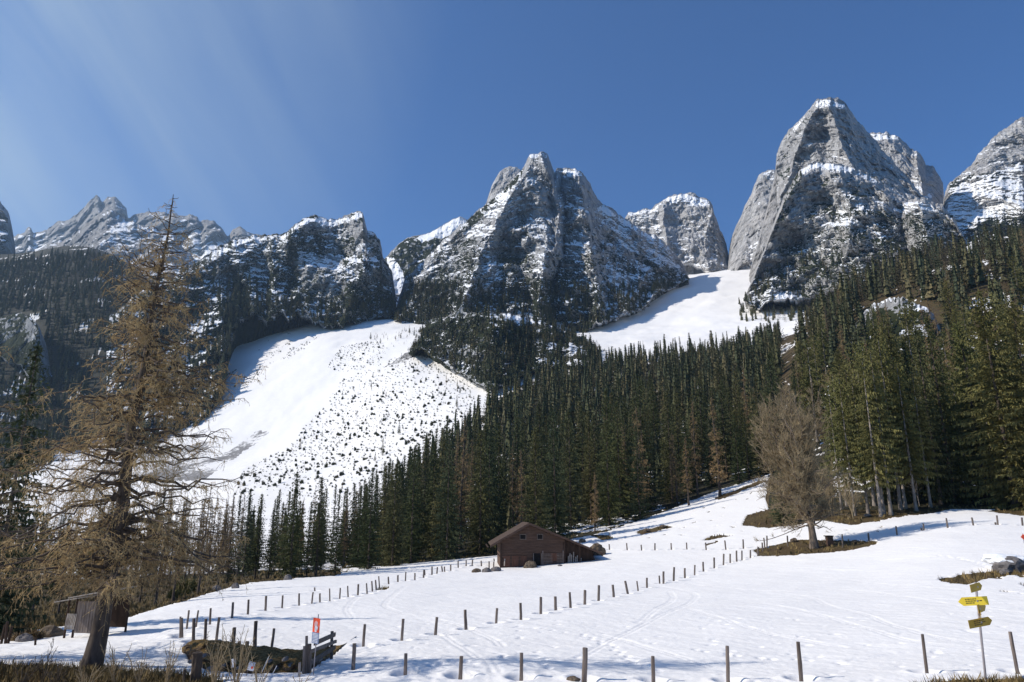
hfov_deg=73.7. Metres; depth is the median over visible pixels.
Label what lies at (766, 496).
bare tree
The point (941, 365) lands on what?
spruce tree
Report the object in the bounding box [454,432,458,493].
larch tree
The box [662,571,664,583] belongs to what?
fence post
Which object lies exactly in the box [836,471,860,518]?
bare tree
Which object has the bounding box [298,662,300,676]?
short stake
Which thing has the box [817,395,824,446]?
larch tree
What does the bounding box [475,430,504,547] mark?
spruce tree
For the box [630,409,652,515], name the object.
larch tree
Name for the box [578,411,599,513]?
spruce tree
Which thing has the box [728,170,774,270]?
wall
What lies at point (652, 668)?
fence post
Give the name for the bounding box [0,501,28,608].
larch tree
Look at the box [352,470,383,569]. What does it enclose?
spruce tree
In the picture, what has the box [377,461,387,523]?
spruce tree
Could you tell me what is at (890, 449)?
spruce tree
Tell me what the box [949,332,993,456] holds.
spruce tree
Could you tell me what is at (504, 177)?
mountain peak
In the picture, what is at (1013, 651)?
fence post
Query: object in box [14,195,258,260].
mountain range
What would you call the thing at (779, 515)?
spruce tree
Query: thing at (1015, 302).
larch tree
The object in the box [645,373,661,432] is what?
spruce tree
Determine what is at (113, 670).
bare shrub
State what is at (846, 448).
spruce tree
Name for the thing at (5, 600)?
spruce tree
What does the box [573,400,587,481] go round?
spruce tree
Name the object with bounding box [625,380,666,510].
spruce tree
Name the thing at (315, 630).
warning sign
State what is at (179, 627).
fence post
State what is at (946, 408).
spruce tree
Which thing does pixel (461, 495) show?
spruce tree
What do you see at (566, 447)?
spruce tree
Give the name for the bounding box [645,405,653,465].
spruce tree
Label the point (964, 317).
spruce tree
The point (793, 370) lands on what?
spruce tree
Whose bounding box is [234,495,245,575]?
larch tree
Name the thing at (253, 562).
spruce tree
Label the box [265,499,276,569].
spruce tree
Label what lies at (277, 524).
spruce tree
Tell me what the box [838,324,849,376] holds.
larch tree
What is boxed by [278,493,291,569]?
spruce tree
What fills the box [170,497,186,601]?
larch tree
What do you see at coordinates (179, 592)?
green bush
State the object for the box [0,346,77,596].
larch tree
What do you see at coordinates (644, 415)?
spruce tree
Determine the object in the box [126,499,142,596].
larch tree
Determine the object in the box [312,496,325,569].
spruce tree
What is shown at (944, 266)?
larch tree
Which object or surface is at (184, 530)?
larch tree
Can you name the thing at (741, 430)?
spruce tree
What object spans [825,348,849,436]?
spruce tree
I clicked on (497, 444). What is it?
spruce tree
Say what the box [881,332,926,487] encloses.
spruce tree
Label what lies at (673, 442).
spruce tree
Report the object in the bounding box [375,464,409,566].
spruce tree
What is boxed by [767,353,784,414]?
spruce tree
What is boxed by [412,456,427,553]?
spruce tree
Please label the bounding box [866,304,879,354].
spruce tree
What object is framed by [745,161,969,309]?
front buttress
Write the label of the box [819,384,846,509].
spruce tree
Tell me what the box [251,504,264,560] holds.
spruce tree
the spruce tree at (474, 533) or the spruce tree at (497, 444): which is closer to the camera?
the spruce tree at (474, 533)
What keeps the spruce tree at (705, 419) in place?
on the snowy ground at (864, 612)
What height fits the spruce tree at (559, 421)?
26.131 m
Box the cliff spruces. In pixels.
[104,243,952,451]
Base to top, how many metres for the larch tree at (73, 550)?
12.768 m
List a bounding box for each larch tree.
[0,194,268,670]
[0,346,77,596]
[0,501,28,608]
[30,518,47,609]
[36,506,50,561]
[42,507,58,581]
[50,508,65,565]
[55,526,72,613]
[66,508,80,588]
[88,545,104,594]
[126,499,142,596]
[133,514,151,602]
[139,502,155,573]
[143,487,177,605]
[165,507,179,576]
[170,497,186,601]
[177,498,187,575]
[181,499,190,572]
[181,514,194,581]
[187,498,205,575]
[189,514,195,573]
[190,486,213,593]
[197,488,207,573]
[202,506,213,572]
[203,496,218,575]
[205,506,215,570]
[208,512,221,574]
[210,500,231,584]
[212,510,222,557]
[217,500,227,572]
[219,509,231,572]
[224,498,235,567]
[224,506,236,582]
[227,497,235,564]
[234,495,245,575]
[297,497,305,560]
[306,492,317,564]
[340,500,349,567]
[348,480,361,552]
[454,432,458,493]
[462,442,469,492]
[467,441,475,523]
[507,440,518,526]
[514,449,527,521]
[587,475,600,531]
[620,423,629,505]
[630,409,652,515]
[667,431,684,504]
[681,437,693,504]
[688,402,701,496]
[705,399,731,496]
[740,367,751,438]
[794,361,808,426]
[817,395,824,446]
[823,304,829,350]
[836,287,840,313]
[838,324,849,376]
[875,302,880,334]
[884,300,888,332]
[919,301,926,348]
[923,300,938,355]
[923,337,941,404]
[931,308,949,382]
[942,261,952,301]
[943,327,958,385]
[1011,282,1023,324]
[1019,229,1023,269]
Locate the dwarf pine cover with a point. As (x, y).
(467, 342)
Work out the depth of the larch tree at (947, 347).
189.13 m
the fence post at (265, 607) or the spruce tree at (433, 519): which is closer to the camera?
the fence post at (265, 607)
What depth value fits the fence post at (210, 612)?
39.74 m
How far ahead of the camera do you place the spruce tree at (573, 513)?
151.14 m
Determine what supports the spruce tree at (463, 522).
on the snowy ground at (864, 612)
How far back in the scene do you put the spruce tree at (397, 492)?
142.31 m
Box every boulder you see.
[15,633,32,641]
[41,625,63,637]
[212,585,220,590]
[231,583,238,588]
[283,574,291,579]
[472,568,480,572]
[482,567,491,571]
[491,566,500,570]
[523,561,536,567]
[566,676,580,681]
[590,543,605,555]
[981,553,1023,572]
[999,568,1010,574]
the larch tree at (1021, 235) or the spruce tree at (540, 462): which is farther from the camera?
the larch tree at (1021, 235)
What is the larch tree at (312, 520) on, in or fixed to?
on the snowy ground at (864, 612)
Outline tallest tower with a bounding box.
[749,97,935,282]
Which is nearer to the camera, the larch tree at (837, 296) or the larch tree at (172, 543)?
the larch tree at (172, 543)
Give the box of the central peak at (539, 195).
[394,151,688,332]
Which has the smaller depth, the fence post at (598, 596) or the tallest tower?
the fence post at (598, 596)
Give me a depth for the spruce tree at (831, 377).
127.53 m
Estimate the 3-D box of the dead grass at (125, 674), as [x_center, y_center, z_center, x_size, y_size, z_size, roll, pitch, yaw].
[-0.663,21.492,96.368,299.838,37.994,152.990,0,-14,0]
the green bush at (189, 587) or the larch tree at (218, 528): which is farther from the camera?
the larch tree at (218, 528)
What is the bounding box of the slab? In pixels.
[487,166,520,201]
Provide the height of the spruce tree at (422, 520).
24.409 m
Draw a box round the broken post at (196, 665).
[189,652,202,681]
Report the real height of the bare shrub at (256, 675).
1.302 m
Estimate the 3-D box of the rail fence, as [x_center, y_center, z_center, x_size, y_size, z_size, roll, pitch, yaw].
[-7.191,11.701,25.908,0.402,1.412,3.080,-1,-14,5]
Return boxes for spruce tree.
[0,342,54,633]
[19,509,38,580]
[43,502,68,594]
[82,506,103,571]
[146,490,167,574]
[167,503,186,573]
[224,549,232,582]
[226,494,244,574]
[235,488,256,579]
[240,498,252,568]
[245,494,269,578]
[247,506,260,572]
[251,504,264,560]
[261,510,277,578]
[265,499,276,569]
[266,490,284,571]
[266,497,279,567]
[270,470,310,577]
[276,501,284,535]
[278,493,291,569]
[281,497,299,569]
[292,501,301,564]
[299,502,316,576]
[302,477,338,575]
[308,501,325,569]
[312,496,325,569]
[315,488,330,565]
[326,485,337,562]
[326,489,344,572]
[337,487,352,564]
[337,492,349,561]
[342,483,357,561]
[346,485,368,567]
[349,491,359,535]
[351,478,369,562]
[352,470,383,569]
[355,486,373,563]
[368,475,381,552]
[371,469,380,531]
[372,464,391,565]
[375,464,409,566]
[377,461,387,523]
[377,462,393,518]
[383,461,405,560]
[385,460,394,549]
[387,464,404,551]
[390,459,408,540]
[398,444,429,561]
[400,447,421,563]
[400,455,409,512]
[405,456,413,500]
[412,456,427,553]
[415,442,432,539]
[417,441,441,555]
[420,433,429,471]
[422,438,461,559]
[422,439,431,491]
[428,449,439,501]
[430,428,441,483]
[430,428,464,561]
[444,459,457,544]
[452,451,464,534]
[453,418,471,548]
[457,472,467,531]
[459,429,499,555]
[463,427,475,486]
[464,422,482,484]
[464,445,479,519]
[467,425,495,531]
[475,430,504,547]
[482,436,505,538]
[487,423,512,532]
[491,418,501,470]
[499,450,509,525]
[505,445,515,508]
[507,408,527,520]
[511,423,521,489]
[515,417,530,474]
[518,427,554,531]
[520,426,530,489]
[523,431,545,523]
[526,401,555,483]
[531,460,549,529]
[539,411,573,537]
[542,407,561,520]
[555,410,562,458]
[555,418,582,520]
[556,408,586,529]
[557,393,567,445]
[562,413,581,503]
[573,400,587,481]
[576,404,586,497]
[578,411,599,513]
[578,441,603,524]
[582,413,604,508]
[592,388,625,509]
[592,425,603,480]
[593,420,625,527]
[606,401,635,517]
[615,376,623,419]
[617,395,633,501]
[619,408,634,490]
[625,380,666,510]
[626,424,650,520]
[629,399,646,481]
[638,385,652,449]
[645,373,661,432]
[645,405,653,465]
[649,383,661,442]
[656,394,686,502]
[658,412,670,499]
[661,373,673,433]
[661,393,669,464]
[661,402,684,490]
[671,393,686,480]
[672,364,684,420]
[673,393,684,472]
[677,417,699,492]
[685,409,704,481]
[686,394,707,474]
[694,369,707,427]
[695,377,707,451]
[700,392,707,459]
[702,421,717,486]
[705,387,724,463]
[708,407,727,474]
[712,384,741,479]
[713,360,726,400]
[720,368,732,423]
[724,395,738,462]
[729,415,746,484]
[730,371,753,454]
[735,392,751,457]
[736,404,749,466]
[738,418,758,479]
[746,389,761,470]
[748,375,776,475]
[760,364,769,425]
[763,387,773,438]
[764,352,783,460]
[765,363,782,434]
[767,341,782,392]
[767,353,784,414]
[768,456,796,525]
[771,344,785,402]
[787,360,810,428]
[789,374,805,432]
[793,338,820,427]
[797,339,825,441]
[808,309,822,363]
[808,334,832,421]
[815,316,829,372]
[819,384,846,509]
[821,368,854,505]
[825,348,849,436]
[827,374,873,515]
[835,361,859,423]
[837,286,850,341]
[841,367,875,513]
[843,342,891,505]
[847,353,904,516]
[851,341,902,513]
[860,347,907,514]
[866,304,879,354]
[866,327,923,503]
[867,334,922,509]
[872,291,884,334]
[874,325,903,385]
[877,315,899,355]
[877,350,918,508]
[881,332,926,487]
[883,321,935,500]
[886,359,934,510]
[895,307,930,397]
[898,342,945,495]
[903,297,928,374]
[903,366,945,507]
[908,359,953,455]
[911,326,960,504]
[919,315,981,504]
[925,367,946,462]
[930,329,941,371]
[936,330,956,385]
[938,357,955,456]
[940,280,968,358]
[942,319,1018,498]
[944,375,973,456]
[945,362,957,403]
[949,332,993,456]
[950,289,1023,508]
[950,307,971,368]
[951,362,962,395]
[957,310,976,352]
[976,338,992,397]
[984,297,1023,510]
[995,300,1021,354]
[999,311,1023,374]
[1000,356,1018,464]
[1007,255,1023,310]
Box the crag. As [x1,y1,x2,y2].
[107,211,395,450]
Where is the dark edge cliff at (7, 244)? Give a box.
[0,202,15,253]
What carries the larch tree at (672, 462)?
on the snowy ground at (864, 612)
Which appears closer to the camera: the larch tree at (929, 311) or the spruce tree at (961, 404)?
the spruce tree at (961, 404)
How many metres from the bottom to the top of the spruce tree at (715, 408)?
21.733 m
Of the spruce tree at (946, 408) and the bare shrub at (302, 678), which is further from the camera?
the spruce tree at (946, 408)
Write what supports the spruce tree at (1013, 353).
on the snowy ground at (864, 612)
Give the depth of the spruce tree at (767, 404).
210.91 m
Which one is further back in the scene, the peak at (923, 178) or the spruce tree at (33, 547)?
the peak at (923, 178)
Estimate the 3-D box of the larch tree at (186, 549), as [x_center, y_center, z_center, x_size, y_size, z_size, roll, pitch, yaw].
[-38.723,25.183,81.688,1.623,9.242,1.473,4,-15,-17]
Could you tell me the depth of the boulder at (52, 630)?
37.81 m
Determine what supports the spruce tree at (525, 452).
on the snowy ground at (864, 612)
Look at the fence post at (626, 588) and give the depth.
61.24 m
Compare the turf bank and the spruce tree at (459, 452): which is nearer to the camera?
the turf bank
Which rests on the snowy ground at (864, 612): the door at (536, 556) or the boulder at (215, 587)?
the boulder at (215, 587)
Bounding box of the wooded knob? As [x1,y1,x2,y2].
[412,311,597,391]
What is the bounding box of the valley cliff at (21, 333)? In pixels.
[0,313,51,390]
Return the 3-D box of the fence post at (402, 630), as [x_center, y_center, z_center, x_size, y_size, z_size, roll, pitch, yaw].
[-5.371,14.411,33.339,0.198,1.594,0.159,0,-14,0]
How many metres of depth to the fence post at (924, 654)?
23.43 m
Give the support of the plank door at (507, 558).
in the log hut
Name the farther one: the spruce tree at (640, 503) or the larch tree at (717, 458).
the larch tree at (717, 458)
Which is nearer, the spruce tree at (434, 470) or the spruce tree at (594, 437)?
the spruce tree at (434, 470)
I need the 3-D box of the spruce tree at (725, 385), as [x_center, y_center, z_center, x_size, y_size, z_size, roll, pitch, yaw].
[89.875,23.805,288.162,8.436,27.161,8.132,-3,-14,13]
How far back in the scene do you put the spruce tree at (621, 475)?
162.81 m
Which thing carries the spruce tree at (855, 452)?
on the snowy ground at (864, 612)
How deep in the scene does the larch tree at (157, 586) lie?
63.70 m
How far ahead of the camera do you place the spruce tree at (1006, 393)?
140.73 m
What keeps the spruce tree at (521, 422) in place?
on the snowy ground at (864, 612)
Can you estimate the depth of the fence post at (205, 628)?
31.64 m
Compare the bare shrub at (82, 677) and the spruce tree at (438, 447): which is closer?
the bare shrub at (82, 677)
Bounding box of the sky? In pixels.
[0,0,1023,258]
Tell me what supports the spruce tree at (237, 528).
on the snowy ground at (864, 612)
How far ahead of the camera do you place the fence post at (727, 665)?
23.01 m
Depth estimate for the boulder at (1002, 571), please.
55.25 m
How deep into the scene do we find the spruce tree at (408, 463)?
232.70 m
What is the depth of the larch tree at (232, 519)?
165.73 m
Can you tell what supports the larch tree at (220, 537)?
on the snowy ground at (864, 612)
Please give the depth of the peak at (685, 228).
1846.65 m
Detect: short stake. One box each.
[182,669,185,681]
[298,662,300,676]
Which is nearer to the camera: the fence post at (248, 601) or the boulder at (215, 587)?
the fence post at (248, 601)
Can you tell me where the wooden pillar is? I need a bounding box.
[823,535,833,546]
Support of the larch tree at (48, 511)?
on the snowy ground at (864, 612)
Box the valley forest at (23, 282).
[0,246,149,479]
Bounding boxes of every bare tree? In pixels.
[757,476,768,506]
[816,449,845,515]
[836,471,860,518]
[904,470,924,505]
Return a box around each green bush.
[166,588,184,598]
[175,576,201,594]
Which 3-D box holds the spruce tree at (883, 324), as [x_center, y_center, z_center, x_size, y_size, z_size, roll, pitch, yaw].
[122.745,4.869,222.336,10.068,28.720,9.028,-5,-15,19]
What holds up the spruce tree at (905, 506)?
on the snowy ground at (864, 612)
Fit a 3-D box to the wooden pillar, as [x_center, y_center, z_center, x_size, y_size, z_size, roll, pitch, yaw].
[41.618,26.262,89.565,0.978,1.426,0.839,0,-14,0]
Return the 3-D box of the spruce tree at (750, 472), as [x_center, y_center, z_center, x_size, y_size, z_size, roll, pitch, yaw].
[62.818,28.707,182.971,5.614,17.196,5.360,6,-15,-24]
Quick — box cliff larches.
[106,242,958,451]
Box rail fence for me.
[302,631,336,673]
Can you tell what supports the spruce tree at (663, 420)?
on the snowy ground at (864, 612)
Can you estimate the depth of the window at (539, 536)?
102.07 m
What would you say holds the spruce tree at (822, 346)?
on the snowy ground at (864, 612)
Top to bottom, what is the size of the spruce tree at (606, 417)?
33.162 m
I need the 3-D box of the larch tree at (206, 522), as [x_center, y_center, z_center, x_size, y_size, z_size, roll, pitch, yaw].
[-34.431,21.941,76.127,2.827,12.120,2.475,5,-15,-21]
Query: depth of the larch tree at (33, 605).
63.98 m
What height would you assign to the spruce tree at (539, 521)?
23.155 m
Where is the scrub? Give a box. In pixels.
[239,335,473,496]
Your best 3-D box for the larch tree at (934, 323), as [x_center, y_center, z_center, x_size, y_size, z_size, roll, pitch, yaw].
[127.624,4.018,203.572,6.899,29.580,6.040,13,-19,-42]
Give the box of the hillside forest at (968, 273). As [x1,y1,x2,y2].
[0,217,1023,574]
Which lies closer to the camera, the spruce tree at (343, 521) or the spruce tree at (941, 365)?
the spruce tree at (343, 521)
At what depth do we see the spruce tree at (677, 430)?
211.61 m
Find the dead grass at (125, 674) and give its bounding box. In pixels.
[0,463,1023,681]
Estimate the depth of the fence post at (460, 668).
23.13 m
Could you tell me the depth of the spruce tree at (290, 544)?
126.07 m
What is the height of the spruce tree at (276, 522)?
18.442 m
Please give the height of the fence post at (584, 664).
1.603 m
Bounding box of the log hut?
[486,522,602,567]
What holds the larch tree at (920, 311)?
on the snowy ground at (864, 612)
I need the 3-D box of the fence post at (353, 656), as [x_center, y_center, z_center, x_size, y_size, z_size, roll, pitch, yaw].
[-5.867,11.955,25.217,0.171,1.478,0.167,0,-14,0]
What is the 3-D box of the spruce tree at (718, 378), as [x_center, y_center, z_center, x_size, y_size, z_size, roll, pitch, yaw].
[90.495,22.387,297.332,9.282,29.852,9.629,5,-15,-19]
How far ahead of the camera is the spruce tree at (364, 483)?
143.59 m
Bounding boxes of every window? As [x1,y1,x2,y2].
[520,534,528,539]
[537,534,544,539]
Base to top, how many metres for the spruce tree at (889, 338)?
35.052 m
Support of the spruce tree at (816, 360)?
on the snowy ground at (864, 612)
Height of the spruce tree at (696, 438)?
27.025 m
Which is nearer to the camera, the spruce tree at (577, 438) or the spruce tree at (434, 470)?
the spruce tree at (434, 470)
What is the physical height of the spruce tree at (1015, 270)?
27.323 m
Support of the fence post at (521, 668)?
on the snowy ground at (864, 612)
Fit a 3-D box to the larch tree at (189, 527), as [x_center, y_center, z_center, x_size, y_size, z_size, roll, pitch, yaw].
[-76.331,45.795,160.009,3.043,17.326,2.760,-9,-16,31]
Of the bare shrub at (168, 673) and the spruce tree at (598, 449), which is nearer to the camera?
the bare shrub at (168, 673)
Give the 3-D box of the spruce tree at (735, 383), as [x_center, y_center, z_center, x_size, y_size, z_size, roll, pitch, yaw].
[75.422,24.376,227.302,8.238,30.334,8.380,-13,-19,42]
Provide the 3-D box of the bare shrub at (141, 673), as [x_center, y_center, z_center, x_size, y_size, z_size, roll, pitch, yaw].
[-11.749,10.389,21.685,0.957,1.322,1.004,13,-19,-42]
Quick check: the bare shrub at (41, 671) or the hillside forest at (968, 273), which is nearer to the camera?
the bare shrub at (41, 671)
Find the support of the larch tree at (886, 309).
on the rock outcrop
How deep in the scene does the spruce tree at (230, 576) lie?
94.55 m
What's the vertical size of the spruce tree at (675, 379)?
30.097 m
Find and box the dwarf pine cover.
[106,159,1021,391]
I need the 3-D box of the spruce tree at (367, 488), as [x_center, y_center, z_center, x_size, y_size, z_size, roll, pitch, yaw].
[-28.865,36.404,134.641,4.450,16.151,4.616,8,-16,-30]
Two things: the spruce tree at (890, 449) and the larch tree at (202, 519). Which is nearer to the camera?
the spruce tree at (890, 449)
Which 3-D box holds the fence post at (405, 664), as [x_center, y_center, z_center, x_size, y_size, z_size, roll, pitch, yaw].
[-3.700,11.505,23.686,0.136,1.242,0.133,0,-14,0]
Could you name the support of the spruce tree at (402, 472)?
on the snowy ground at (864, 612)
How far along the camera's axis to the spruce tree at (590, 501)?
156.22 m
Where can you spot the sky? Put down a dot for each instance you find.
(261, 117)
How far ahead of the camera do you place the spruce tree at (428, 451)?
245.94 m
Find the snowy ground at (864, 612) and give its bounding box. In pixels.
[0,236,1023,681]
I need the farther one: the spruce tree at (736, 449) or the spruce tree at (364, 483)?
the spruce tree at (736, 449)
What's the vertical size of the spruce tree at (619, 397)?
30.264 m
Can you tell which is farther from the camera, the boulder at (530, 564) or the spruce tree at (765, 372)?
the spruce tree at (765, 372)
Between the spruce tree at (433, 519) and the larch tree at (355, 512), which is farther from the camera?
the larch tree at (355, 512)
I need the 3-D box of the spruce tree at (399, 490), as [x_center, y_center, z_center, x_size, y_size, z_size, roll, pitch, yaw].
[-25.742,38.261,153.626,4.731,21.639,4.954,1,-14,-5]
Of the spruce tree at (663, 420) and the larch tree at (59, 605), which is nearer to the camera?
the larch tree at (59, 605)
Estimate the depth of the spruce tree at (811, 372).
203.04 m
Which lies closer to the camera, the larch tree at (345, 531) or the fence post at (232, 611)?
the fence post at (232, 611)
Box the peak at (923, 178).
[870,131,943,203]
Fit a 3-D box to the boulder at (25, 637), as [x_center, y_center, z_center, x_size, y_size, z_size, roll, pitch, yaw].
[-25.483,15.619,35.675,0.867,0.684,0.727,0,-14,0]
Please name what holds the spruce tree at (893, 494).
on the snowy ground at (864, 612)
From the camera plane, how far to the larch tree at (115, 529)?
26.33 m
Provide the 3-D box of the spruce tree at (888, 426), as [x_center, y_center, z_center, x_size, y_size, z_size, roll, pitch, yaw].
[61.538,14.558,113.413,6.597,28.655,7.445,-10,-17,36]
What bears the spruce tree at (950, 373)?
on the snowy ground at (864, 612)
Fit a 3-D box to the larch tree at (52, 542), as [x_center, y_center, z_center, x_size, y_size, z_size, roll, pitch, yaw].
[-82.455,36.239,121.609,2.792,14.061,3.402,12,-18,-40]
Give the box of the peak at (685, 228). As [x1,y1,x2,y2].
[625,192,727,274]
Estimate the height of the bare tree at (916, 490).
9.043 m
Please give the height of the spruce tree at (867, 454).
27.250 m
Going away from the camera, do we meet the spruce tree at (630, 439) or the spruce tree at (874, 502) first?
the spruce tree at (874, 502)
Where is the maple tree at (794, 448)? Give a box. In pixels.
[747,377,852,548]
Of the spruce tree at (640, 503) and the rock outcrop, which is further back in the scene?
the rock outcrop
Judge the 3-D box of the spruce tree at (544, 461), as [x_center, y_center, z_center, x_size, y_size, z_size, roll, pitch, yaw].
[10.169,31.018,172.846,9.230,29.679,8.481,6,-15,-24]
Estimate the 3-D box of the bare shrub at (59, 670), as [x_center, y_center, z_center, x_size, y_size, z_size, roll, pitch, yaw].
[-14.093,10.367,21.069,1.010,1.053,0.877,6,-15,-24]
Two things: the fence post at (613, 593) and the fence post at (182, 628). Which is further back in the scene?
the fence post at (613, 593)
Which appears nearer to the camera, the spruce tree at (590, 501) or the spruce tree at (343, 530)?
the spruce tree at (343, 530)
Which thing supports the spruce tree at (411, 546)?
on the snowy ground at (864, 612)
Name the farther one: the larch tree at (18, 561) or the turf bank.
the larch tree at (18, 561)
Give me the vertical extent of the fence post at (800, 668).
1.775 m
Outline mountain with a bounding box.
[943,117,1023,241]
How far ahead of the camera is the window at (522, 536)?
101.92 m
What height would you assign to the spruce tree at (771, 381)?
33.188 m
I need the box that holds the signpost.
[958,582,991,680]
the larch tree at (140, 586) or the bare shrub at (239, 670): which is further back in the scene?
the larch tree at (140, 586)
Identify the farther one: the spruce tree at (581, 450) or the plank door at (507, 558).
the spruce tree at (581, 450)
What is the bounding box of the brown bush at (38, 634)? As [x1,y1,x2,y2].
[10,626,46,640]
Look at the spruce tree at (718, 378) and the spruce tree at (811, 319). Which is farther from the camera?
the spruce tree at (811, 319)
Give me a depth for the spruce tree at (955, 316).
232.73 m
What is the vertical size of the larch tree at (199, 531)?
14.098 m
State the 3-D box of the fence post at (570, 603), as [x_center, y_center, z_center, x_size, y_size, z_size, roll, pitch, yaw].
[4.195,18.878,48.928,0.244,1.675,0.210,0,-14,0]
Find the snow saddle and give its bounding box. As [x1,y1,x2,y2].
[385,217,465,306]
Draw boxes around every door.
[504,556,526,566]
[533,553,541,565]
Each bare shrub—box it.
[13,654,46,681]
[34,636,56,681]
[41,660,70,681]
[72,661,106,681]
[100,643,131,681]
[126,648,154,681]
[158,641,181,681]
[205,628,232,681]
[216,624,254,681]
[251,654,271,681]
[285,671,311,681]
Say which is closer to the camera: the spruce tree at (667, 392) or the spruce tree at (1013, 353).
the spruce tree at (1013, 353)
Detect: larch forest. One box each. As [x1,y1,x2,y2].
[34,224,1023,571]
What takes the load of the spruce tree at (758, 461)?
on the snowy ground at (864, 612)
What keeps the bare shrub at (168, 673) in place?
on the snowy ground at (864, 612)
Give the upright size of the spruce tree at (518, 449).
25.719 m
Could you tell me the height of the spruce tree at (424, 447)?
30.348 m
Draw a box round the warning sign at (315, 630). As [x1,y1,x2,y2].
[311,614,319,673]
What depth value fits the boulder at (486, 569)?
95.41 m
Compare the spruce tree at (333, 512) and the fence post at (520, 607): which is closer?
the fence post at (520, 607)
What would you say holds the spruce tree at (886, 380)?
on the snowy ground at (864, 612)
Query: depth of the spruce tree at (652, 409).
277.86 m
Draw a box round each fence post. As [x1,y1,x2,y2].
[179,617,180,637]
[181,618,183,637]
[186,610,189,628]
[192,618,195,639]
[195,610,198,627]
[204,619,206,638]
[209,608,211,624]
[215,617,220,639]
[231,602,233,617]
[231,627,235,642]
[247,599,249,614]
[253,621,257,646]
[264,596,266,610]
[270,628,274,646]
[351,643,355,669]
[362,624,365,646]
[400,619,404,640]
[403,653,407,675]
[434,617,437,634]
[458,656,462,679]
[464,610,467,629]
[495,608,497,623]
[519,603,521,619]
[519,653,522,680]
[539,597,541,613]
[554,596,556,610]
[569,592,571,607]
[581,647,587,681]
[583,590,585,604]
[597,585,599,600]
[612,585,614,596]
[624,581,628,593]
[651,656,654,681]
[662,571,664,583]
[725,646,729,681]
[796,642,803,681]
[921,634,928,672]
[1008,631,1019,673]
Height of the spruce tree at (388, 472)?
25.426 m
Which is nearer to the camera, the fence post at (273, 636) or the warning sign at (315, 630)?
the warning sign at (315, 630)
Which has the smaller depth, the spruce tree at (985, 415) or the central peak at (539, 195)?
the spruce tree at (985, 415)
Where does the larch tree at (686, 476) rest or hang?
on the snowy ground at (864, 612)
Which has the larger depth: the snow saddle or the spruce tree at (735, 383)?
the snow saddle
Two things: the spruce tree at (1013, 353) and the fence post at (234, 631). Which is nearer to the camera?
the fence post at (234, 631)
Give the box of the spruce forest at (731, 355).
[137,319,787,571]
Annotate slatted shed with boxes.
[54,586,136,637]
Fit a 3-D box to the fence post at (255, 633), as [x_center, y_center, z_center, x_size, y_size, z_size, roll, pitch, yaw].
[-11.243,13.217,29.901,0.247,1.805,0.185,0,-14,0]
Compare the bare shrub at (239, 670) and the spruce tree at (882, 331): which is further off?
the spruce tree at (882, 331)
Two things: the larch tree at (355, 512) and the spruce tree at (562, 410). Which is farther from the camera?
the spruce tree at (562, 410)
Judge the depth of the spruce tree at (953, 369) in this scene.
168.42 m
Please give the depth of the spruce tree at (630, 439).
204.18 m
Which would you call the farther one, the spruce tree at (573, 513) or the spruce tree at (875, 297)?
the spruce tree at (875, 297)
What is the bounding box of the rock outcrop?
[850,297,943,353]
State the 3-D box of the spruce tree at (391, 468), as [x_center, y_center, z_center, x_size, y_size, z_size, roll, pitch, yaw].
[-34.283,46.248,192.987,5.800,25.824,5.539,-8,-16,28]
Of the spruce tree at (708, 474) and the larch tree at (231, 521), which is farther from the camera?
the spruce tree at (708, 474)
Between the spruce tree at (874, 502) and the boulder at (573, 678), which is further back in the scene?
the spruce tree at (874, 502)
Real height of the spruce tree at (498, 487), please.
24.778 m
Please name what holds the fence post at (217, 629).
on the turf bank
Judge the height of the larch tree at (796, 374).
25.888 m
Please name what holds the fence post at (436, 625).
on the snowy ground at (864, 612)
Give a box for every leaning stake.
[0,625,5,643]
[4,621,8,643]
[7,626,12,643]
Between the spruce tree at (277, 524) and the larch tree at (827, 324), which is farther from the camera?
the larch tree at (827, 324)
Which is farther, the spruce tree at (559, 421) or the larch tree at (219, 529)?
the spruce tree at (559, 421)
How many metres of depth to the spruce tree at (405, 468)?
225.82 m
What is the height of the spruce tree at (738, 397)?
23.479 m
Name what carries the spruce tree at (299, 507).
on the snowy ground at (864, 612)
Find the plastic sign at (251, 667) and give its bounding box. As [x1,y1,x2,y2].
[246,661,255,676]
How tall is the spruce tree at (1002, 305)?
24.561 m
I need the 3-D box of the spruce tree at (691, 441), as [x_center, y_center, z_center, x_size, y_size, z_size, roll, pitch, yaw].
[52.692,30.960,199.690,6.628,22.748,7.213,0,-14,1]
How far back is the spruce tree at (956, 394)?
152.03 m
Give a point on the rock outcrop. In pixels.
(894, 305)
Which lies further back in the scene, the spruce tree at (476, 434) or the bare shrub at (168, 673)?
the spruce tree at (476, 434)
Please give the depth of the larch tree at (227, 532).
146.31 m
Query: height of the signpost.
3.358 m
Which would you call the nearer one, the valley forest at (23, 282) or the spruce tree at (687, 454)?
the spruce tree at (687, 454)
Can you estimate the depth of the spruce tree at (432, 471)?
238.01 m
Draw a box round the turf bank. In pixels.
[182,637,354,673]
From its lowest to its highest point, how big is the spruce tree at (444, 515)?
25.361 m
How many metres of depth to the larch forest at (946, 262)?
404.28 m

